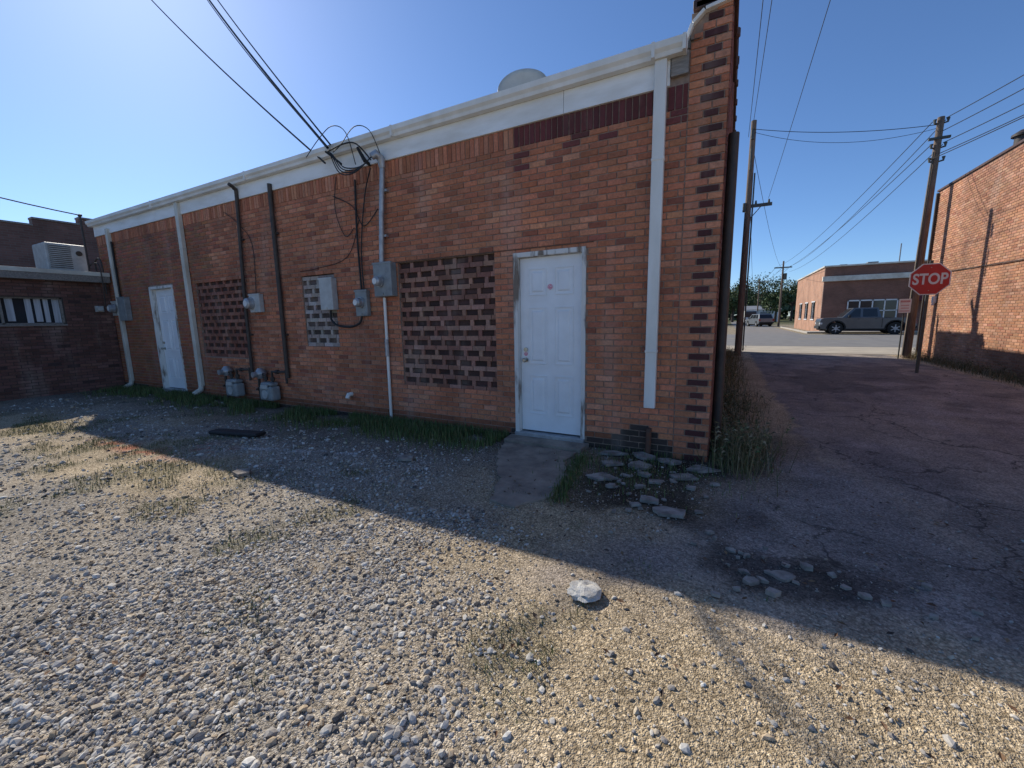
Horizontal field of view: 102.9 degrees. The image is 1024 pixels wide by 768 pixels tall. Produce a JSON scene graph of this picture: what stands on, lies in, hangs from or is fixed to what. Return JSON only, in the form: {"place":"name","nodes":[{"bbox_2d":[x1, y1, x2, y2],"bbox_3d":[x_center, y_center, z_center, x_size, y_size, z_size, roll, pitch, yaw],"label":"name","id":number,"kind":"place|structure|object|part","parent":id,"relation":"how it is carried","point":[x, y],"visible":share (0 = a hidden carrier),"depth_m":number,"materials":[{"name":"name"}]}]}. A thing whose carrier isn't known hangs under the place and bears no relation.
{"place":"outdoors","nodes":[
{"label":"outdoors","id":0,"kind":"place"},
{"bbox_2d":[3,298,61,322],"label":"window curtains","id":1,"kind":"object","parent":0,"point":[10,312],"depth_m":9.15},
{"bbox_2d":[0,219,101,271],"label":"wall","id":2,"kind":"structure","parent":0,"point":[17,241],"depth_m":11.89,"materials":[{"name":"brick"}]},
{"bbox_2d":[0,217,90,225],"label":"coping","id":3,"kind":"object","parent":2,"relation":"on","point":[45,220],"visible":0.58,"depth_m":12.00,"materials":[{"name":"brown metal"}]},
{"bbox_3d":[-14.029,-2.112,7.044,4.420,0.100,9.180,4,10,27],"label":"lower roof","id":4,"kind":"object","parent":2,"relation":"attached to","visible":0},
{"bbox_2d":[0,270,110,282],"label":"roof fascia","id":5,"kind":"structure","parent":4,"relation":"attached to","point":[45,276],"depth_m":9.13,"materials":[{"name":"grey wood"}]},
{"bbox_2d":[0,265,109,276],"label":"fascia drip edge","id":6,"kind":"object","parent":5,"relation":"attached to","point":[28,269],"visible":1,"depth_m":9.12,"materials":[{"name":"beige paint"}]},
{"bbox_2d":[32,242,87,271],"bbox_3d":[-11.075,-3.038,10.027,0.815,0.700,0.700,4,10,27],"label":"rooftop air conditioner","id":7,"kind":"object","parent":4,"relation":"on","point":[50,255],"visible":0.81,"depth_m":9.78,"materials":[{"name":"metal"}]},
{"bbox_2d":[79,216,90,271],"bbox_3d":[-10.193,-3.141,9.773,0.036,1.750,0.034,4,10,27],"label":"roof mast","id":8,"kind":"object","parent":4,"relation":"on","point":[84,242],"visible":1,"depth_m":9.73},
{"bbox_2d":[90,258,107,306],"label":"conduits","id":9,"kind":"object","parent":4,"relation":"attached to","point":[103,284],"visible":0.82,"depth_m":9.89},
{"bbox_2d":[0,316,1023,767],"bbox_3d":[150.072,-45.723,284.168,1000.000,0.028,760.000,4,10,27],"label":"ground","id":10,"kind":"structure","parent":0,"point":[986,744],"depth_m":2.00,"materials":[{"name":"gravel"}]},
{"bbox_2d":[0,278,123,399],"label":"wall backing","id":11,"kind":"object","parent":10,"relation":"on","point":[41,296],"depth_m":9.44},
{"bbox_2d":[0,296,67,326],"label":"window frame","id":12,"kind":"object","parent":11,"relation":"attached to","point":[4,324],"visible":1,"depth_m":9.04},
{"bbox_2d":[0,298,61,322],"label":"window glass","id":13,"kind":"object","parent":12,"relation":"in","point":[19,310],"visible":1,"depth_m":8.97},
{"bbox_2d":[0,278,124,400],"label":"wall bricks","id":14,"kind":"object","parent":11,"relation":"attached to","point":[76,316],"depth_m":9.45,"materials":[{"name":"brick"}]},
{"bbox_2d":[95,306,103,311],"bbox_3d":[-10.016,-1.827,9.927,0.120,0.140,0.150,4,10,27],"label":"flood light","id":15,"kind":"object","parent":11,"relation":"attached to","point":[99,308],"visible":1,"depth_m":9.89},
{"bbox_2d":[217,366,251,398],"bbox_3d":[-5.385,0.040,7.939,0.820,0.760,0.250,4,10,27],"label":"gas meter","id":16,"kind":"object","parent":10,"relation":"on","point":[234,386],"visible":0.98,"depth_m":7.86,"materials":[{"name":"metal"}]},
{"bbox_2d":[208,428,265,436],"bbox_3d":[-3.818,0.676,5.667,0.840,0.050,0.180,1,9,16],"label":"rubber wheel stop","id":17,"kind":"object","parent":10,"relation":"on","point":[237,432],"visible":1,"depth_m":5.61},
{"bbox_2d":[251,368,287,403],"bbox_3d":[-4.410,0.101,7.434,0.820,0.760,0.250,4,10,27],"label":"gas meter","id":18,"kind":"object","parent":10,"relation":"on","point":[268,390],"visible":0.97,"depth_m":7.36,"materials":[{"name":"metal"}]},
{"bbox_2d":[99,5,732,461],"bbox_3d":[-4.040,-1.659,7.254,13.790,4.380,0.250,4,10,27],"label":"wall backing","id":19,"kind":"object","parent":10,"relation":"on","point":[683,79],"depth_m":4.77,"materials":[{"name":"brick"}]},
{"bbox_2d":[104,228,134,386],"bbox_3d":[-9.554,-1.763,9.867,0.122,3.824,0.233,4,10,27],"label":"downspout","id":20,"kind":"object","parent":19,"relation":"attached to","point":[124,333],"visible":0.84,"depth_m":9.95,"materials":[{"name":"beige paint"}]},
{"bbox_2d":[148,285,187,390],"bbox_3d":[-7.683,-1.017,9.204,1.050,2.320,0.152,4,10,27],"label":"side entry door frame","id":21,"kind":"object","parent":19,"relation":"attached to","point":[158,333],"visible":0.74,"depth_m":9.32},
{"bbox_2d":[155,288,185,388],"bbox_3d":[-7.661,-1.009,9.241,0.939,2.232,0.050,4,10,27],"label":"side entry door leaf","id":22,"kind":"object","parent":21,"relation":"in","point":[169,334],"visible":0.71,"depth_m":9.26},
{"bbox_2d":[162,387,185,391],"bbox_3d":[-7.668,0.148,9.374,1.050,0.065,0.180,4,10,27],"label":"side entry door threshold","id":23,"kind":"object","parent":21,"relation":"attached to","point":[170,389],"visible":0.41,"depth_m":9.44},
{"bbox_2d":[173,202,204,394],"bbox_3d":[-6.665,-1.676,8.356,0.132,3.894,0.233,4,10,27],"label":"downspout","id":24,"kind":"object","parent":19,"relation":"attached to","point":[189,293],"visible":0.94,"depth_m":8.37,"materials":[{"name":"beige paint"}]},
{"bbox_2d":[199,279,245,353],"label":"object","id":25,"kind":"object","parent":19,"relation":"attached to","point":[222,319],"visible":0.14,"depth_m":8.18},
{"bbox_2d":[197,279,248,357],"bbox_3d":[-5.695,-1.282,8.088,1.624,1.488,0.050,4,10,27],"label":"brick screen","id":26,"kind":"object","parent":25,"relation":"attached to","point":[234,334],"visible":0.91,"depth_m":8.08,"materials":[{"name":"brick"}]},
{"bbox_2d":[227,183,289,377],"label":"gas vent pipes","id":27,"kind":"object","parent":19,"relation":"attached to","point":[277,268],"visible":0.98,"depth_m":7.16,"materials":[{"name":"metal"}]},
{"bbox_2d":[304,273,337,346],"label":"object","id":28,"kind":"object","parent":19,"relation":"attached to","point":[320,305],"visible":0.14,"depth_m":6.76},
{"bbox_2d":[302,274,339,346],"bbox_3d":[-3.134,-1.198,6.749,0.784,1.143,0.050,4,10,27],"label":"brick screen","id":29,"kind":"object","parent":28,"relation":"attached to","point":[320,328],"visible":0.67,"depth_m":6.78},
{"bbox_2d":[306,125,379,175],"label":"service drip loops","id":30,"kind":"object","parent":19,"relation":"attached to","point":[355,169],"visible":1,"depth_m":5.68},
{"bbox_2d":[85,31,686,226],"bbox_3d":[-4.359,-3.518,6.863,13.475,0.132,0.129,4,10,27],"label":"gutter","id":31,"kind":"object","parent":19,"relation":"attached to","point":[642,56],"visible":0.97,"depth_m":4.92,"materials":[{"name":"white paint"}]},
{"bbox_2d":[383,297,392,417],"bbox_3d":[-1.859,-0.338,6.126,0.064,1.880,0.042,4,10,27],"label":"ground conduit","id":32,"kind":"object","parent":19,"relation":"attached to","point":[387,357],"visible":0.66,"depth_m":6.12,"materials":[{"name":"metal"}]},
{"bbox_2d":[384,339,389,355],"bbox_3d":[-1.860,-0.538,6.077,0.055,0.250,0.055,0,9,5],"label":"conduit coupling","id":33,"kind":"object","parent":32,"relation":"attached to","point":[387,353],"visible":1,"depth_m":6.06,"materials":[{"name":"metal"}]},
{"bbox_2d":[96,0,733,461],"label":"wall bricks","id":34,"kind":"object","parent":19,"relation":"attached to","point":[348,362],"depth_m":5.07,"materials":[{"name":"brick"}]},
{"bbox_2d":[111,302,117,315],"bbox_3d":[-9.688,-1.844,10.001,0.270,0.340,0.088,4,10,27],"label":"meter box","id":35,"kind":"object","parent":34,"relation":"attached to","point":[115,304],"visible":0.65,"depth_m":9.93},
{"bbox_2d":[108,304,115,312],"bbox_3d":[-9.673,-1.821,9.849,0.220,0.220,0.110,4,10,27],"label":"meter box dial","id":36,"kind":"object","parent":35,"relation":"attached to","point":[112,308],"visible":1,"depth_m":9.82,"materials":[{"name":"metal"}]},
{"bbox_2d":[117,297,132,320],"bbox_3d":[-9.265,-1.790,9.769,0.360,0.550,0.118,4,10,27],"label":"box","id":37,"kind":"object","parent":34,"relation":"attached to","point":[124,308],"visible":0.94,"depth_m":9.70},
{"bbox_2d":[110,167,377,327],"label":"wall cables","id":38,"kind":"object","parent":34,"relation":"attached to","point":[331,319],"depth_m":6.13,"materials":[{"name":"black metal"}]},
{"bbox_2d":[249,294,264,312],"bbox_3d":[-4.620,-1.457,7.387,0.300,0.320,0.088,4,10,27],"label":"electric meter","id":39,"kind":"object","parent":34,"relation":"attached to","point":[259,303],"visible":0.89,"depth_m":7.32,"materials":[{"name":"metal"}]},
{"bbox_2d":[243,297,254,309],"bbox_3d":[-4.746,-1.448,7.342,0.220,0.220,0.110,4,10,27],"label":"dial","id":40,"kind":"object","parent":39,"relation":"attached to","point":[250,301],"visible":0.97,"depth_m":7.31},
{"bbox_2d":[319,278,338,309],"bbox_3d":[-2.911,-1.422,6.478,0.290,0.490,0.108,4,10,27],"label":"breaker box","id":41,"kind":"object","parent":34,"relation":"attached to","point":[328,294],"visible":0.88,"depth_m":6.42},
{"bbox_2d":[317,277,331,308],"bbox_3d":[-2.934,-1.429,6.432,0.314,0.480,0.032,4,10,27],"label":"breaker box hood","id":42,"kind":"object","parent":41,"relation":"attached to","point":[324,279],"visible":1,"depth_m":6.39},
{"bbox_2d":[345,392,353,398],"bbox_3d":[-2.634,0.191,6.589,0.067,0.111,0.131,4,10,27],"label":"dryer vent cap","id":43,"kind":"object","parent":34,"relation":"attached to","point":[349,394],"visible":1,"depth_m":6.56,"materials":[{"name":"white paint"}]},
{"bbox_2d":[355,290,370,315],"bbox_3d":[-2.258,-1.221,6.184,0.240,0.380,0.078,4,10,27],"label":"electric meter","id":44,"kind":"object","parent":34,"relation":"attached to","point":[365,310],"visible":0.82,"depth_m":6.13,"materials":[{"name":"metal"}]},
{"bbox_2d":[353,297,364,307],"bbox_3d":[-2.302,-1.217,6.100,0.160,0.160,0.110,4,10,27],"label":"electric meter small dial","id":45,"kind":"object","parent":44,"relation":"attached to","point":[360,302],"visible":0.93,"depth_m":6.07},
{"bbox_2d":[93,60,670,236],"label":"fascia boards","id":46,"kind":"object","parent":34,"relation":"attached to","point":[633,83],"visible":0.91,"depth_m":5.12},
{"bbox_2d":[373,262,397,296],"bbox_3d":[-1.830,-1.501,5.888,0.340,0.470,0.118,4,10,27],"label":"electric meter panel","id":47,"kind":"object","parent":34,"relation":"attached to","point":[387,273],"visible":0.92,"depth_m":5.82,"materials":[{"name":"metal"}]},
{"bbox_2d":[372,276,383,286],"bbox_3d":[-1.918,-1.462,5.811,0.160,0.160,0.110,4,10,27],"label":"electric meter panel dial","id":48,"kind":"object","parent":47,"relation":"attached to","point":[379,281],"visible":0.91,"depth_m":5.78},
{"bbox_2d":[369,149,388,261],"bbox_3d":[-1.848,-2.434,5.687,0.220,1.522,0.214,4,10,27],"label":"service mast","id":49,"kind":"object","parent":47,"relation":"attached to","point":[376,155],"visible":0.97,"depth_m":5.68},
{"bbox_2d":[372,261,391,294],"bbox_3d":[-1.856,-1.508,5.838,0.364,0.460,0.032,4,10,27],"label":"electric meter panel hood","id":50,"kind":"object","parent":47,"relation":"attached to","point":[385,262],"visible":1,"depth_m":5.79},
{"bbox_2d":[643,58,667,408],"bbox_3d":[1.464,-1.420,4.178,0.127,3.400,0.079,4,10,27],"label":"downspout","id":51,"kind":"object","parent":34,"relation":"attached to","point":[657,174],"visible":1,"depth_m":4.12,"materials":[{"name":"white paint"}]},
{"bbox_2d":[401,254,496,386],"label":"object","id":52,"kind":"object","parent":19,"relation":"attached to","point":[451,320],"visible":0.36,"depth_m":5.59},
{"bbox_2d":[399,255,496,390],"bbox_3d":[-0.896,-0.808,5.631,1.584,1.759,0.050,4,10,27],"label":"brick screen","id":53,"kind":"object","parent":52,"relation":"attached to","point":[484,359],"visible":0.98,"depth_m":5.59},
{"bbox_2d":[395,241,593,262],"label":"steel lintel","id":54,"kind":"structure","parent":19,"relation":"attached to","point":[494,252],"depth_m":5.08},
{"bbox_2d":[513,246,586,438],"bbox_3d":[0.465,-0.464,4.979,0.920,2.240,0.132,4,10,27],"label":"door frame","id":55,"kind":"object","parent":19,"relation":"attached to","point":[517,257],"visible":0.86,"depth_m":4.93,"materials":[{"name":"wood"}]},
{"bbox_2d":[520,253,581,435],"bbox_3d":[0.482,-0.455,5.007,0.809,2.152,0.050,4,10,27],"label":"door leaf","id":56,"kind":"object","parent":55,"relation":"attached to","point":[551,342],"visible":1,"depth_m":4.98,"materials":[{"name":"white paint"}]},
{"bbox_2d":[522,348,527,361],"bbox_3d":[0.163,-0.364,5.131,0.058,0.186,0.076,4,10,27],"label":"door knob","id":57,"kind":"object","parent":56,"relation":"attached to","point":[526,358],"depth_m":5.13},
{"bbox_2d":[671,49,689,78],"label":"corner wood block","id":58,"kind":"structure","parent":19,"relation":"attached to","point":[679,65],"depth_m":3.86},
{"bbox_2d":[687,37,700,49],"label":"flat roof","id":59,"kind":"structure","parent":19,"relation":"on","point":[689,44],"depth_m":3.81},
{"bbox_2d":[498,68,545,91],"bbox_3d":[0.094,-3.917,5.701,0.602,0.872,0.730,-5,10,-24],"label":"satellite dish","id":60,"kind":"object","parent":59,"relation":"on","point":[517,77],"visible":0.17,"depth_m":5.64,"materials":[{"name":"beige paint"}]},
{"bbox_2d":[687,0,732,47],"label":"corner flashing","id":61,"kind":"object","parent":19,"relation":"attached to","point":[704,11],"visible":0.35,"depth_m":3.72,"materials":[{"name":"white paint"}]},
{"bbox_2d":[0,384,840,724],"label":"grass","id":62,"kind":"structure","parent":10,"relation":"on","point":[378,424],"depth_m":5.27,"materials":[{"name":"plant"}]},
{"bbox_2d":[0,442,1023,767],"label":"pebbles","id":63,"kind":"object","parent":10,"relation":"on","point":[702,684],"visible":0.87,"depth_m":2.13,"materials":[{"name":"stone"}]},
{"bbox_2d":[0,436,1023,761],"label":"stones","id":64,"kind":"object","parent":10,"relation":"on","point":[1002,756],"visible":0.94,"depth_m":2.14,"materials":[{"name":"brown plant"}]},
{"bbox_2d":[489,434,588,507],"bbox_3d":[0.098,0.843,4.283,1.173,0.065,1.814,4,10,27],"label":"concrete door pad","id":65,"kind":"object","parent":10,"relation":"on","point":[524,456],"visible":0.82,"depth_m":4.19,"materials":[{"name":"concrete"}]},
{"bbox_2d":[515,429,584,442],"bbox_3d":[0.479,0.661,5.143,0.920,0.065,0.160,4,10,27],"label":"door threshold","id":66,"kind":"object","parent":65,"relation":"on","point":[552,435],"depth_m":5.10,"materials":[{"name":"metal"}]},
{"bbox_2d":[567,580,601,602],"bbox_3d":[0.401,1.144,2.259,0.186,0.069,0.191,4,10,27],"label":"white rock","id":67,"kind":"object","parent":10,"relation":"on","point":[585,591],"visible":1,"depth_m":2.22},
{"bbox_2d":[645,428,651,453],"bbox_3d":[1.504,0.624,4.504,0.060,0.280,0.057,4,10,27],"label":"drain stub","id":68,"kind":"object","parent":10,"relation":"on","point":[648,442],"visible":1,"depth_m":4.48,"materials":[{"name":"metal"}]},
{"bbox_2d":[707,2,734,461],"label":"side wall bricks","id":69,"kind":"object","parent":10,"relation":"on","point":[729,123],"visible":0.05,"depth_m":4.16,"materials":[{"name":"brick"}]},
{"bbox_2d":[728,294,745,321],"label":"street tree","id":70,"kind":"object","parent":10,"relation":"on","point":[733,303],"visible":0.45,"depth_m":96.88,"materials":[{"name":"green plant"}]},
{"bbox_2d":[724,345,757,392],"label":"alley weeds","id":71,"kind":"object","parent":10,"relation":"on","point":[730,374],"visible":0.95,"depth_m":10.26,"materials":[{"name":"green plant"}]},
{"bbox_2d":[730,278,754,321],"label":"street tree","id":72,"kind":"object","parent":10,"relation":"on","point":[734,290],"visible":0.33,"depth_m":109.36,"materials":[{"name":"green plant"}]},
{"bbox_2d":[693,414,804,496],"bbox_3d":[2.366,0.581,4.122,1.168,0.510,1.537,0,9,6],"label":"broadleaf weed","id":73,"kind":"object","parent":10,"relation":"on","point":[745,452],"visible":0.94,"depth_m":4.06,"materials":[{"name":"green plant"}]},
{"bbox_2d":[711,383,790,468],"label":"corner weeds","id":74,"kind":"object","parent":10,"relation":"on","point":[730,413],"visible":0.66,"depth_m":6.07,"materials":[{"name":"green plant"}]},
{"bbox_2d":[734,120,771,355],"bbox_3d":[8.794,-4.987,14.815,0.910,8.550,0.332,4,10,27],"label":"utility pole","id":75,"kind":"object","parent":10,"relation":"on","point":[744,274],"visible":0.95,"depth_m":14.87,"materials":[{"name":"brown wood"}]},
{"bbox_2d":[754,278,764,313],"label":"utility pole","id":76,"kind":"object","parent":10,"relation":"on","point":[758,294],"visible":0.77,"depth_m":83.91,"materials":[{"name":"brown wood"}]},
{"bbox_2d":[0,0,1023,288],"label":"overhead power lines","id":77,"kind":"object","parent":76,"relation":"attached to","point":[254,60],"visible":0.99,"depth_m":9.63,"materials":[{"name":"black metal"}]},
{"bbox_2d":[744,305,777,321],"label":"distant white warehouse","id":78,"kind":"structure","parent":10,"relation":"on","point":[754,308],"depth_m":99.79,"materials":[{"name":"metal"}]},
{"bbox_2d":[728,289,795,319],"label":"distant tree line","id":79,"kind":"object","parent":10,"relation":"on","point":[786,310],"visible":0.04,"depth_m":142.93,"materials":[{"name":"green plant"}]},
{"bbox_2d":[541,450,983,640],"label":"broken concrete pieces","id":80,"kind":"object","parent":10,"relation":"on","point":[749,580],"visible":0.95,"depth_m":3.20,"materials":[{"name":"concrete"}]},
{"bbox_2d":[747,275,784,305],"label":"street tree","id":81,"kind":"object","parent":10,"relation":"on","point":[763,290],"visible":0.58,"depth_m":111.51,"materials":[{"name":"green plant"}]},
{"bbox_2d":[760,288,794,321],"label":"street tree","id":82,"kind":"object","parent":10,"relation":"on","point":[772,299],"visible":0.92,"depth_m":86.20,"materials":[{"name":"green plant"}]},
{"bbox_2d":[774,261,791,325],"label":"utility pole","id":83,"kind":"object","parent":10,"relation":"on","point":[784,276],"visible":0.87,"depth_m":54.76,"materials":[{"name":"brown wood"}]},
{"bbox_2d":[772,277,797,320],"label":"street tree","id":84,"kind":"object","parent":10,"relation":"on","point":[793,288],"visible":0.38,"depth_m":107.42,"materials":[{"name":"green plant"}]},
{"bbox_2d":[726,345,914,354],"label":"concrete apron","id":85,"kind":"object","parent":10,"relation":"on","point":[837,350],"depth_m":17.40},
{"bbox_2d":[794,261,926,330],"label":"walls","id":86,"kind":"structure","parent":10,"relation":"on","point":[831,298],"depth_m":33.14,"materials":[{"name":"brick"}]},
{"bbox_2d":[799,300,896,318],"bbox_3d":[30.745,-6.082,34.911,17.708,2.100,7.682,22,24,68],"label":"window glass","id":87,"kind":"object","parent":86,"relation":"attached to","point":[890,304],"visible":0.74,"depth_m":32.46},
{"bbox_2d":[799,299,898,319],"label":"window frames","id":88,"kind":"structure","parent":86,"relation":"attached to","point":[883,310],"depth_m":32.32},
{"bbox_2d":[797,260,926,281],"bbox_3d":[39.318,-9.487,34.741,23.250,1.270,15.300,4,10,27],"label":"cornice band","id":89,"kind":"object","parent":86,"relation":"attached to","point":[867,277],"visible":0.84,"depth_m":32.21,"materials":[{"name":"beige paint"}]},
{"bbox_2d":[814,307,916,333],"bbox_3d":[26.018,-4.683,30.279,5.570,1.920,2.260,4,10,27],"label":"pickup truck","id":90,"kind":"object","parent":10,"relation":"on","point":[870,318],"visible":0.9,"depth_m":29.62,"materials":[{"name":"grey metal"}]},
{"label":"windows","id":91,"kind":"part","parent":90,"relation":"part of","materials":[{"name":"black glass"}]},
{"bbox_2d":[901,116,950,358],"bbox_3d":[13.214,-4.367,13.090,0.500,7.703,0.244,4,10,27],"label":"utility pole","id":92,"kind":"object","parent":10,"relation":"on","point":[919,262],"visible":0.94,"depth_m":12.93,"materials":[{"name":"brown wood"}]},
{"bbox_2d":[908,260,951,372],"bbox_3d":[10.216,-1.595,10.121,0.748,2.850,0.062,4,10,27],"label":"stop sign","id":93,"kind":"object","parent":10,"relation":"on","point":[930,278],"visible":1,"depth_m":9.99,"materials":[{"name":"metal"}]},
{"bbox_2d":[896,348,1023,386],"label":"building edge weeds","id":94,"kind":"object","parent":10,"relation":"on","point":[942,362],"visible":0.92,"depth_m":10.28,"materials":[{"name":"green plant"}]},
{"bbox_2d":[922,143,1023,377],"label":"wall backing","id":95,"kind":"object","parent":10,"relation":"on","point":[980,271],"depth_m":10.69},
{"bbox_2d":[931,296,936,305],"bbox_3d":[13.456,-2.648,13.031,0.104,0.287,0.120,4,10,27],"label":"wall light","id":96,"kind":"object","parent":95,"relation":"attached to","point":[933,300],"visible":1,"depth_m":12.98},
{"bbox_2d":[915,193,1023,353],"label":"wall conduit","id":97,"kind":"object","parent":95,"relation":"attached to","point":[930,251],"depth_m":13.40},
{"bbox_2d":[921,144,1023,379],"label":"wall bricks","id":98,"kind":"object","parent":95,"relation":"attached to","point":[1006,326],"depth_m":10.69,"materials":[{"name":"brick"}]},
{"bbox_2d":[937,139,1023,191],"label":"coping","id":99,"kind":"object","parent":95,"relation":"on","point":[987,162],"visible":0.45,"depth_m":10.84,"materials":[{"name":"metal"}]},
{"bbox_2d":[1011,129,1023,144],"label":"roof vent","id":100,"kind":"object","parent":95,"relation":"on","point":[1018,136],"visible":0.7,"depth_m":10.02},
{"bbox_3d":[-0.444,-3.372,13.986,13.790,5.550,15.349,4,10,27],"label":"side wall backing","id":101,"kind":"object","parent":10,"relation":"on","visible":0},
{"bbox_2d":[693,0,740,131],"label":"parapet coping","id":102,"kind":"object","parent":101,"relation":"on","point":[699,5],"visible":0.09,"depth_m":4.18,"materials":[{"name":"metal"}]},
{"bbox_2d":[710,131,739,452],"bbox_3d":[2.247,-0.871,4.331,0.100,3.300,0.095,4,10,27],"label":"corner drain pipe","id":103,"kind":"object","parent":101,"relation":"attached to","point":[727,239],"visible":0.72,"depth_m":4.26,"materials":[{"name":"metal"}]},
{"bbox_2d":[0,0,1023,315],"label":"sky","id":104,"kind":"structure","parent":0,"point":[107,106],"materials":[{"name":"blue"}]},
{"bbox_2d":[743,310,756,324],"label":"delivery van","id":105,"kind":"object","parent":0,"point":[749,314],"visible":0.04,"depth_m":65.94,"materials":[{"name":"metal"}]},
{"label":"windows","id":106,"kind":"part","parent":105,"relation":"part of","materials":[{"name":"glass"}]},
{"bbox_2d":[537,352,1023,661],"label":"alley road","id":107,"kind":"structure","parent":0,"point":[931,430],"depth_m":3.02,"materials":[{"name":"asphalt"}]},
{"bbox_2d":[897,299,911,357],"bbox_3d":[12.872,-1.816,13.481,0.300,1.950,0.054,4,10,27],"label":"parking sign","id":108,"kind":"object","parent":107,"relation":"on","point":[904,305],"visible":1,"depth_m":13.37,"materials":[{"name":"metal"}]},
{"bbox_2d":[726,321,916,346],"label":"cross street","id":109,"kind":"structure","parent":0,"point":[764,335],"depth_m":24.88,"materials":[{"name":"asphalt"}]},
{"bbox_2d":[745,314,773,326],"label":"suv","id":110,"kind":"object","parent":109,"relation":"on","point":[756,320],"visible":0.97,"depth_m":54.71,"materials":[{"name":"white metal"}]},
{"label":"windows","id":111,"kind":"part","parent":110,"relation":"part of","materials":[{"name":"black glass"}]},
{"bbox_2d":[780,327,917,333],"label":"sidewalk","id":112,"kind":"structure","parent":0,"point":[815,332],"depth_m":32.43,"materials":[{"name":"concrete"}]},
{"bbox_2d":[840,243,901,264],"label":"roof vents","id":113,"kind":"object","parent":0,"point":[878,261],"visible":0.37,"depth_m":33.61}
]}

